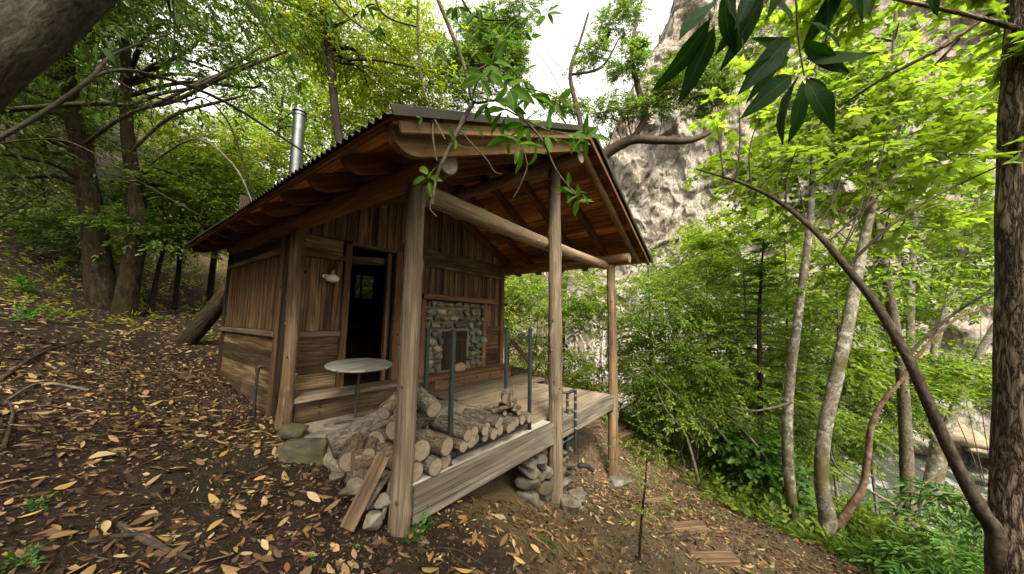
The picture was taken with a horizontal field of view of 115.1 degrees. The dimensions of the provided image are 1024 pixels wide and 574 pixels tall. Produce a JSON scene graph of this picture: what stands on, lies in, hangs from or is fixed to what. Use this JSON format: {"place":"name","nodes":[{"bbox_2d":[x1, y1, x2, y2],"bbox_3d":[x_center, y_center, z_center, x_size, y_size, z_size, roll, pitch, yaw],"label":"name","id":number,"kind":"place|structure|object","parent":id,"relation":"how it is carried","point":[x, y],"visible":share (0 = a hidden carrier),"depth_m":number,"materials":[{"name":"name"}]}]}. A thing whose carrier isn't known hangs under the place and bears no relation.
{"place":"outdoors","nodes":[
{"label":"outdoors","id":0,"kind":"place"},
{"bbox_2d":[92,0,672,181],"label":"sky","id":1,"kind":"structure","parent":0,"point":[558,38],"materials":[{"name":"white"}]},
{"bbox_2d":[0,82,875,573],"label":"ground","id":2,"kind":"structure","parent":0,"point":[498,488],"depth_m":2.74,"materials":[{"name":"soil"}]},
{"bbox_2d":[0,539,55,573],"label":"plant","id":3,"kind":"object","parent":2,"relation":"on","point":[15,559],"visible":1,"depth_m":1.35,"materials":[{"name":"green plant"}]},
{"bbox_2d":[0,302,63,322],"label":"plant","id":4,"kind":"object","parent":2,"relation":"on","point":[29,313],"visible":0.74,"depth_m":5.03,"materials":[{"name":"green plant"}]},
{"bbox_2d":[2,275,73,294],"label":"plant","id":5,"kind":"object","parent":2,"relation":"on","point":[22,280],"visible":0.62,"depth_m":6.04,"materials":[{"name":"green plant"}]},
{"bbox_2d":[0,339,82,380],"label":"fallen stick","id":6,"kind":"object","parent":2,"relation":"on","point":[9,373],"visible":1,"depth_m":3.67,"materials":[{"name":"brown wood"}]},
{"bbox_2d":[0,37,139,219],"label":"slender tree","id":7,"kind":"object","parent":2,"relation":"on","point":[113,114],"visible":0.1,"depth_m":8.89,"materials":[{"name":"green plant"}]},
{"bbox_2d":[0,158,149,265],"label":"young tree","id":8,"kind":"object","parent":2,"relation":"on","point":[45,217],"visible":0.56,"depth_m":7.84,"materials":[{"name":"green plant"}]},
{"bbox_2d":[1,1,188,158],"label":"forest tree","id":9,"kind":"object","parent":2,"relation":"on","point":[44,145],"visible":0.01,"depth_m":12.50,"materials":[{"name":"green plant"}]},
{"bbox_2d":[7,18,188,165],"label":"forest tree","id":10,"kind":"object","parent":2,"relation":"on","point":[92,148],"visible":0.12,"depth_m":13.19,"materials":[{"name":"green plant"}]},
{"bbox_2d":[0,131,226,372],"bbox_3d":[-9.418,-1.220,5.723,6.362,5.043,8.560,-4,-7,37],"label":"fallen leaves","id":11,"kind":"object","parent":2,"relation":"on","point":[102,320],"visible":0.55,"depth_m":6.25,"materials":[{"name":"plant"}]},
{"bbox_2d":[0,152,228,337],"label":"ground cover","id":12,"kind":"object","parent":2,"relation":"on","point":[60,265],"visible":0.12,"depth_m":6.99,"materials":[{"name":"green plant"}]},
{"bbox_2d":[68,167,227,315],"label":"young tree","id":13,"kind":"object","parent":2,"relation":"on","point":[158,244],"visible":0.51,"depth_m":7.12,"materials":[{"name":"green plant"}]},
{"bbox_2d":[117,50,182,141],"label":"forest tree","id":14,"kind":"object","parent":2,"relation":"on","point":[144,116],"visible":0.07,"depth_m":26.02,"materials":[{"name":"green plant"}]},
{"bbox_2d":[107,101,202,184],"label":"forest tree","id":15,"kind":"object","parent":2,"relation":"on","point":[171,109],"visible":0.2,"depth_m":17.20,"materials":[{"name":"green plant"}]},
{"bbox_2d":[116,521,193,560],"bbox_3d":[-1.796,1.274,1.626,0.451,0.147,0.048,0,-6,8],"label":"fallen stick","id":16,"kind":"object","parent":2,"relation":"on","point":[123,526],"visible":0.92,"depth_m":1.61,"materials":[{"name":"wood"}]},
{"bbox_2d":[85,532,171,552],"bbox_3d":[-1.845,1.245,1.602,0.336,0.122,0.102,3,-6,-18],"label":"fallen stick","id":17,"kind":"object","parent":16,"relation":"on","point":[94,539],"visible":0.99,"depth_m":1.59,"materials":[{"name":"brown wood"}]},
{"bbox_2d":[0,0,315,203],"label":"bay tree","id":18,"kind":"object","parent":2,"relation":"on","point":[38,38],"visible":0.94,"depth_m":2.95,"materials":[{"name":"green plant"}]},
{"bbox_2d":[0,42,253,217],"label":"bare twig branch","id":19,"kind":"object","parent":18,"relation":"attached to","point":[108,53],"visible":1,"depth_m":2.23,"materials":[{"name":"brown plant"}]},
{"bbox_2d":[161,0,526,94],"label":"hanging branch","id":20,"kind":"object","parent":18,"relation":"attached to","point":[178,17],"visible":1,"depth_m":2.23,"materials":[{"name":"green plant"}]},
{"bbox_2d":[651,0,939,144],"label":"laurel branch","id":21,"kind":"object","parent":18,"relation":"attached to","point":[697,49],"visible":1,"depth_m":0.98,"materials":[{"name":"green plant"}]},
{"bbox_2d":[58,135,277,309],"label":"young tree","id":22,"kind":"object","parent":2,"relation":"on","point":[204,208],"visible":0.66,"depth_m":7.66,"materials":[{"name":"green plant"}]},
{"bbox_2d":[0,0,349,309],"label":"twin trunk tree","id":23,"kind":"object","parent":2,"relation":"on","point":[99,276],"visible":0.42,"depth_m":6.86,"materials":[{"name":"green plant"}]},
{"bbox_2d":[41,0,318,317],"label":"twin trunk tree","id":24,"kind":"object","parent":2,"relation":"on","point":[126,296],"visible":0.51,"depth_m":6.91,"materials":[{"name":"green plant"}]},
{"bbox_2d":[173,280,225,344],"bbox_3d":[-5.927,0.484,6.392,1.290,1.706,0.330,1,-6,-3],"label":"leaning log","id":25,"kind":"object","parent":2,"relation":"on","point":[200,325],"visible":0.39,"depth_m":6.26,"materials":[{"name":"brown wood"}]},
{"bbox_2d":[113,104,308,301],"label":"young tree","id":26,"kind":"object","parent":2,"relation":"on","point":[268,150],"visible":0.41,"depth_m":9.18,"materials":[{"name":"green plant"}]},
{"bbox_2d":[196,90,271,196],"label":"forest tree","id":27,"kind":"object","parent":2,"relation":"on","point":[221,106],"visible":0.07,"depth_m":21.75,"materials":[{"name":"green plant"}]},
{"bbox_2d":[143,41,348,253],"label":"forest tree","id":28,"kind":"object","parent":2,"relation":"on","point":[284,119],"visible":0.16,"depth_m":14.21,"materials":[{"name":"green plant"}]},
{"bbox_2d":[275,437,327,464],"bbox_3d":[-1.863,1.479,2.907,0.417,0.227,0.384,-4,-7,37],"label":"rock","id":29,"kind":"object","parent":2,"relation":"on","point":[306,450],"visible":0.81,"depth_m":2.84,"materials":[{"name":"stone"}]},
{"bbox_2d":[278,423,309,439],"bbox_3d":[-2.209,1.471,3.330,0.294,0.124,0.275,-4,-7,37],"label":"rock","id":30,"kind":"object","parent":29,"relation":"on","point":[291,431],"visible":0.94,"depth_m":3.24,"materials":[{"name":"stone"}]},
{"bbox_2d":[239,15,365,160],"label":"forest tree","id":31,"kind":"object","parent":2,"relation":"on","point":[313,105],"visible":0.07,"depth_m":16.98,"materials":[{"name":"green plant"}]},
{"bbox_2d":[221,0,479,142],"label":"tall tree","id":32,"kind":"object","parent":2,"relation":"on","point":[324,38],"visible":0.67,"depth_m":9.21,"materials":[{"name":"green plant"}]},
{"bbox_2d":[287,10,436,161],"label":"forest tree","id":33,"kind":"object","parent":2,"relation":"on","point":[358,111],"visible":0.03,"depth_m":12.88,"materials":[{"name":"green plant"}]},
{"bbox_2d":[340,453,389,531],"bbox_3d":[-0.969,1.353,2.165,0.087,0.404,0.291,-3,-7,35],"label":"loose plank","id":34,"kind":"object","parent":2,"relation":"on","point":[355,511],"visible":1,"depth_m":2.15,"materials":[{"name":"brown wood"}]},
{"bbox_2d":[363,510,382,530],"bbox_3d":[-0.894,1.514,2.102,0.108,0.120,0.160,1,-6,1],"label":"rock","id":35,"kind":"object","parent":2,"relation":"on","point":[373,521],"visible":1,"depth_m":2.07,"materials":[{"name":"grey stone"}]},
{"bbox_2d":[368,491,381,509],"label":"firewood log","id":36,"kind":"object","parent":2,"relation":"on","point":[373,503],"visible":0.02,"depth_m":2.29,"materials":[{"name":"brown wood"}]},
{"bbox_2d":[350,441,392,470],"bbox_3d":[-1.079,1.338,2.553,0.328,0.206,0.189,6,-8,-40],"label":"firewood log","id":37,"kind":"object","parent":36,"relation":"on","point":[359,460],"visible":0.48,"depth_m":2.45,"materials":[{"name":"brown wood"}]},
{"bbox_2d":[298,0,484,148],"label":"forest tree","id":38,"kind":"object","parent":2,"relation":"on","point":[357,124],"visible":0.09,"depth_m":10.21,"materials":[{"name":"green plant"}]},
{"bbox_2d":[184,103,652,537],"bbox_3d":[-1.390,-0.051,5.609,5.923,6.447,5.398,-4,-7,37],"label":"cabin","id":39,"kind":"object","parent":2,"relation":"on","point":[381,238],"visible":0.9,"depth_m":4.27,"materials":[{"name":"brown wood"}]},
{"bbox_2d":[346,469,367,486],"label":"firewood log","id":40,"kind":"object","parent":39,"relation":"on","point":[357,477],"visible":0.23,"depth_m":2.34,"materials":[{"name":"brown wood"}]},
{"bbox_2d":[338,432,366,471],"bbox_3d":[-1.278,1.321,2.664,0.189,0.225,0.390,2,-6,-13],"label":"firewood log","id":41,"kind":"object","parent":40,"relation":"on","point":[355,441],"visible":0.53,"depth_m":2.54,"materials":[{"name":"brown wood"}]},
{"bbox_2d":[324,358,391,423],"bbox_3d":[-1.787,1.213,3.781,0.719,0.689,0.720,-4,-7,37],"label":"bistro table","id":42,"kind":"object","parent":39,"relation":"on","point":[358,366],"visible":0.88,"depth_m":3.74,"materials":[{"name":"metal"}]},
{"bbox_2d":[421,453,442,476],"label":"firewood log","id":43,"kind":"object","parent":39,"relation":"on","point":[432,465],"visible":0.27,"depth_m":2.48,"materials":[{"name":"brown wood"}]},
{"bbox_2d":[414,432,430,461],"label":"firewood log","id":44,"kind":"object","parent":43,"relation":"on","point":[422,448],"visible":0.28,"depth_m":2.47,"materials":[{"name":"brown wood"}]},
{"bbox_2d":[386,409,436,440],"bbox_3d":[-0.842,1.137,2.756,0.162,0.165,0.501,-1,-6,21],"label":"firewood log","id":45,"kind":"object","parent":44,"relation":"on","point":[423,418],"visible":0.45,"depth_m":2.72,"materials":[{"name":"brown wood"}]},
{"bbox_2d":[377,391,396,419],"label":"firewood log","id":46,"kind":"object","parent":45,"relation":"on","point":[385,409],"visible":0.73,"depth_m":2.61,"materials":[{"name":"brown wood"}]},
{"bbox_2d":[417,387,441,417],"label":"firewood log","id":47,"kind":"object","parent":45,"relation":"on","point":[429,405],"visible":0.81,"depth_m":2.64,"materials":[{"name":"brown wood"}]},
{"bbox_2d":[433,454,450,469],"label":"firewood log","id":48,"kind":"object","parent":39,"relation":"on","point":[446,460],"visible":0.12,"depth_m":2.60,"materials":[{"name":"brown wood"}]},
{"bbox_2d":[416,428,452,456],"bbox_3d":[-0.708,1.260,2.681,0.473,0.177,0.159,-3,-7,31],"label":"firewood log","id":49,"kind":"object","parent":48,"relation":"on","point":[441,444],"visible":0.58,"depth_m":2.56,"materials":[{"name":"brown wood"}]},
{"bbox_2d":[421,328,532,466],"bbox_3d":[-0.290,0.976,3.290,0.388,1.107,1.218,-4,-7,37],"label":"firewood rack","id":50,"kind":"object","parent":39,"relation":"on","point":[451,378],"visible":0.48,"depth_m":2.94,"materials":[{"name":"black metal"}]},
{"bbox_2d":[426,428,467,452],"bbox_3d":[-0.590,1.327,2.833,0.494,0.108,0.112,-4,-7,37],"label":"firewood log","id":51,"kind":"object","parent":50,"relation":"on","point":[460,445],"visible":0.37,"depth_m":2.68,"materials":[{"name":"brown wood"}]},
{"bbox_2d":[428,418,471,441],"bbox_3d":[-0.553,1.243,2.855,0.470,0.110,0.114,-4,-7,37],"label":"firewood log","id":52,"kind":"object","parent":51,"relation":"on","point":[459,432],"visible":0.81,"depth_m":2.78,"materials":[{"name":"brown wood"}]},
{"bbox_2d":[547,388,576,456],"bbox_3d":[0.636,1.758,4.240,0.422,0.865,0.111,1,-6,-5],"label":"wrapped water pipe","id":53,"kind":"object","parent":39,"relation":"attached to","point":[568,438],"visible":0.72,"depth_m":4.22,"materials":[{"name":"grey metal"}]},
{"bbox_2d":[0,330,885,573],"bbox_3d":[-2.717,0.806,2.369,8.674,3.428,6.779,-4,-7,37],"label":"fallen leaves","id":54,"kind":"object","parent":2,"relation":"on","point":[149,514],"visible":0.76,"depth_m":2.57,"materials":[{"name":"brown plant"}]},
{"bbox_2d":[437,96,548,344],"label":"forest tree","id":55,"kind":"object","parent":2,"relation":"on","point":[514,318],"visible":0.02,"depth_m":14.46,"materials":[{"name":"green plant"}]},
{"bbox_2d":[503,273,581,370],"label":"forest tree","id":56,"kind":"object","parent":2,"relation":"on","point":[523,343],"visible":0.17,"depth_m":15.84,"materials":[{"name":"green plant"}]},
{"bbox_2d":[308,459,821,573],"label":"weeds","id":57,"kind":"object","parent":2,"relation":"on","point":[313,555],"visible":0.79,"depth_m":3.77,"materials":[{"name":"green plant"}]},
{"bbox_2d":[504,272,627,389],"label":"tree","id":58,"kind":"object","parent":2,"relation":"on","point":[519,298],"visible":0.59,"depth_m":8.81,"materials":[{"name":"green plant"}]},
{"bbox_2d":[560,493,581,513],"bbox_3d":[0.663,2.524,3.769,0.235,0.157,0.328,1,-6,-5],"label":"rock","id":59,"kind":"object","parent":2,"relation":"on","point":[569,504],"visible":0.72,"depth_m":3.67,"materials":[{"name":"grey stone"}]},
{"bbox_2d":[398,0,785,378],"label":"oak tree","id":60,"kind":"object","parent":2,"relation":"on","point":[514,55],"visible":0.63,"depth_m":9.47,"materials":[{"name":"green plant"}]},
{"bbox_2d":[546,268,655,396],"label":"tree","id":61,"kind":"object","parent":2,"relation":"on","point":[595,387],"visible":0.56,"depth_m":8.37,"materials":[{"name":"green plant"}]},
{"bbox_2d":[598,243,684,424],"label":"sapling","id":62,"kind":"object","parent":2,"relation":"on","point":[666,269],"visible":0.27,"depth_m":8.45,"materials":[{"name":"green plant"}]},
{"bbox_2d":[599,419,711,560],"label":"sapling","id":63,"kind":"object","parent":2,"relation":"on","point":[642,509],"visible":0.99,"depth_m":2.89,"materials":[{"name":"green plant"}]},
{"bbox_2d":[617,290,718,440],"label":"sapling","id":64,"kind":"object","parent":2,"relation":"on","point":[669,344],"visible":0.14,"depth_m":7.30,"materials":[{"name":"green plant"}]},
{"bbox_2d":[601,259,748,446],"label":"tree","id":65,"kind":"object","parent":2,"relation":"on","point":[668,296],"visible":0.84,"depth_m":6.80,"materials":[{"name":"green plant"}]},
{"bbox_2d":[655,385,700,488],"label":"bare branch","id":66,"kind":"object","parent":2,"relation":"on","point":[690,449],"visible":0.84,"depth_m":5.66,"materials":[{"name":"brown plant"}]},
{"bbox_2d":[618,339,754,470],"bbox_3d":[3.221,2.297,6.382,2.368,2.583,1.930,1,-6,2],"label":"shrub","id":67,"kind":"object","parent":2,"relation":"on","point":[683,394],"visible":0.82,"depth_m":6.11,"materials":[{"name":"green plant"}]},
{"bbox_2d":[668,519,706,534],"bbox_3d":[1.963,2.709,3.659,0.410,0.115,0.134,2,-6,-7],"label":"timber step","id":68,"kind":"object","parent":2,"relation":"on","point":[699,525],"visible":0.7,"depth_m":3.62,"materials":[{"name":"brown wood"}]},
{"bbox_2d":[518,372,872,573],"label":"fallen leaves","id":69,"kind":"object","parent":2,"relation":"on","point":[750,565],"visible":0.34,"depth_m":4.11,"materials":[{"name":"brown plant"}]},
{"bbox_2d":[634,354,757,488],"bbox_3d":[3.453,2.658,5.891,2.414,2.804,0.062,1,-6,0],"label":"bare branch","id":70,"kind":"object","parent":2,"relation":"on","point":[717,429],"visible":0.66,"depth_m":5.91,"materials":[{"name":"brown plant"}]},
{"bbox_2d":[657,247,755,446],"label":"sapling","id":71,"kind":"object","parent":2,"relation":"on","point":[717,263],"visible":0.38,"depth_m":7.94,"materials":[{"name":"green plant"}]},
{"bbox_2d":[690,551,740,569],"bbox_3d":[1.951,2.635,3.133,0.425,0.108,0.141,1,-6,-1],"label":"timber step","id":72,"kind":"object","parent":2,"relation":"on","point":[723,558],"visible":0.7,"depth_m":3.10,"materials":[{"name":"brown wood"}]},
{"bbox_2d":[643,409,807,489],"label":"shrub","id":73,"kind":"object","parent":2,"relation":"on","point":[693,445],"visible":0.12,"depth_m":7.15,"materials":[{"name":"green plant"}]},
{"bbox_2d":[661,296,806,492],"bbox_3d":[4.393,2.156,6.595,2.394,3.989,2.227,-4,-7,37],"label":"shrub","id":74,"kind":"object","parent":2,"relation":"on","point":[749,394],"visible":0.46,"depth_m":6.36,"materials":[{"name":"green plant"}]},
{"bbox_2d":[623,370,854,445],"bbox_3d":[5.623,3.575,9.173,5.416,3.275,3.362,1,-6,1],"label":"shrub","id":75,"kind":"object","parent":2,"relation":"on","point":[657,423],"visible":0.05,"depth_m":8.82,"materials":[{"name":"green plant"}]},
{"bbox_2d":[691,245,814,470],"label":"sapling","id":76,"kind":"object","parent":2,"relation":"on","point":[746,322],"visible":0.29,"depth_m":7.58,"materials":[{"name":"green plant"}]},
{"bbox_2d":[527,365,983,573],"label":"ground cover","id":77,"kind":"object","parent":2,"relation":"on","point":[805,527],"visible":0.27,"depth_m":5.29,"materials":[{"name":"green plant"}]},
{"bbox_2d":[701,416,817,522],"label":"shrub","id":78,"kind":"object","parent":2,"relation":"on","point":[757,469],"visible":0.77,"depth_m":5.67,"materials":[{"name":"green plant"}]},
{"bbox_2d":[628,189,899,419],"bbox_3d":[7.486,1.647,9.955,7.928,8.096,4.477,3,-6,-18],"label":"tree","id":79,"kind":"object","parent":2,"relation":"on","point":[699,241],"visible":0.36,"depth_m":9.58,"materials":[{"name":"green plant"}]},
{"bbox_2d":[705,238,842,482],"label":"young fir","id":80,"kind":"object","parent":2,"relation":"on","point":[761,272],"visible":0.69,"depth_m":6.16,"materials":[{"name":"green plant"}]},
{"bbox_2d":[734,213,835,376],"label":"sapling","id":81,"kind":"object","parent":2,"relation":"on","point":[788,301],"visible":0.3,"depth_m":8.29,"materials":[{"name":"green plant"}]},
{"bbox_2d":[671,273,900,488],"bbox_3d":[8.059,2.797,9.124,6.538,6.780,4.229,2,-6,-10],"label":"tree","id":82,"kind":"object","parent":2,"relation":"on","point":[769,322],"visible":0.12,"depth_m":9.29,"materials":[{"name":"green plant"}]},
{"bbox_2d":[693,17,930,522],"bbox_3d":[4.987,-0.139,5.607,3.083,8.372,2.840,-4,-7,37],"label":"alder tree","id":83,"kind":"object","parent":2,"relation":"on","point":[800,289],"visible":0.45,"depth_m":5.15,"materials":[{"name":"green plant"}]},
{"bbox_2d":[732,325,920,506],"bbox_3d":[6.668,2.927,7.072,3.480,4.184,2.336,2,-6,-9],"label":"shrub","id":84,"kind":"object","parent":2,"relation":"on","point":[853,425],"visible":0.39,"depth_m":6.75,"materials":[{"name":"green plant"}]},
{"bbox_2d":[682,28,1001,538],"bbox_3d":[5.822,0.675,5.584,5.520,9.694,4.227,1,-6,4],"label":"maple tree","id":85,"kind":"object","parent":2,"relation":"on","point":[957,120],"visible":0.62,"depth_m":5.22,"materials":[{"name":"green plant"}]},
{"bbox_2d":[771,240,938,508],"bbox_3d":[7.515,2.273,7.372,2.468,6.570,2.332,-4,-7,37],"label":"sapling","id":86,"kind":"object","parent":2,"relation":"on","point":[859,321],"visible":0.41,"depth_m":7.41,"materials":[{"name":"green plant"}]},
{"bbox_2d":[696,102,1023,573],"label":"leaning maple","id":87,"kind":"object","parent":2,"relation":"on","point":[996,539],"visible":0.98,"depth_m":3.27,"materials":[{"name":"green plant"}]},
{"bbox_2d":[751,0,1005,542],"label":"alder tree","id":88,"kind":"object","parent":2,"relation":"on","point":[841,360],"visible":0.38,"depth_m":5.02,"materials":[{"name":"green plant"}]},
{"bbox_2d":[742,0,1023,573],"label":"fissured tree","id":89,"kind":"object","parent":2,"relation":"on","point":[1005,498],"visible":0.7,"depth_m":2.71,"materials":[{"name":"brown plant"}]},
{"bbox_2d":[812,216,960,519],"bbox_3d":[9.095,2.040,7.949,2.546,8.130,2.639,-4,-7,37],"label":"sapling","id":90,"kind":"object","parent":2,"relation":"on","point":[849,246],"visible":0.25,"depth_m":8.05,"materials":[{"name":"green plant"}]},
{"bbox_2d":[804,490,983,571],"bbox_3d":[5.150,3.846,4.725,2.736,1.137,2.160,2,-6,-7],"label":"shrub","id":91,"kind":"object","parent":2,"relation":"on","point":[858,524],"visible":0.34,"depth_m":4.87,"materials":[{"name":"green plant"}]},
{"bbox_2d":[806,329,991,507],"bbox_3d":[10.092,3.657,8.480,5.265,5.434,3.302,1,-6,1],"label":"shrub","id":92,"kind":"object","parent":2,"relation":"on","point":[890,407],"visible":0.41,"depth_m":8.11,"materials":[{"name":"green plant"}]},
{"bbox_2d":[806,99,995,519],"bbox_3d":[12.401,0.795,9.226,5.766,11.992,4.562,-4,-7,37],"label":"alder tree","id":93,"kind":"object","parent":2,"relation":"on","point":[936,461],"visible":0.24,"depth_m":8.99,"materials":[{"name":"green plant"}]},
{"bbox_2d":[826,473,986,573],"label":"shrub","id":94,"kind":"object","parent":2,"relation":"on","point":[917,562],"visible":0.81,"depth_m":3.66,"materials":[{"name":"green plant"}]},
{"bbox_2d":[837,259,993,534],"bbox_3d":[5.979,1.605,4.105,2.915,4.540,1.532,1,-6,2],"label":"madrone stem","id":95,"kind":"object","parent":2,"relation":"on","point":[845,514],"visible":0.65,"depth_m":4.45,"materials":[{"name":"red plant"}]},
{"bbox_2d":[842,189,994,486],"bbox_3d":[15.174,1.735,11.230,6.944,11.103,5.110,-4,-7,37],"label":"tree","id":96,"kind":"object","parent":2,"relation":"on","point":[924,315],"visible":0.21,"depth_m":10.96,"materials":[{"name":"green plant"}]},
{"bbox_2d":[915,427,988,449],"bbox_3d":[16.791,5.661,12.377,1.291,0.577,1.875,7,-8,-44],"label":"boulder","id":97,"kind":"object","parent":2,"relation":"on","point":[957,437],"visible":0.43,"depth_m":11.92,"materials":[{"name":"beige stone"}]},
{"bbox_2d":[412,0,610,216],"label":"overhanging branch","id":98,"kind":"object","parent":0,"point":[510,100],"visible":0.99,"depth_m":1.90,"materials":[{"name":"green plant"}]},
{"bbox_2d":[510,0,1005,467],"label":"cliff","id":99,"kind":"structure","parent":0,"point":[663,205],"depth_m":22.65,"materials":[{"name":"grey stone"}]},
{"bbox_2d":[618,401,987,548],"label":"creek water","id":100,"kind":"structure","parent":0,"point":[919,462],"depth_m":11.28,"materials":[{"name":"grey liquid"}]},
{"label":"firewood log","id":101,"kind":"object","parent":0,"visible":0},
{"bbox_2d":[326,411,383,458],"bbox_3d":[-1.357,1.272,2.829,0.456,0.331,0.225,5,-7,-37],"label":"firewood log","id":102,"kind":"object","parent":101,"relation":"on","point":[366,425],"visible":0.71,"depth_m":2.76,"materials":[{"name":"brown wood"}]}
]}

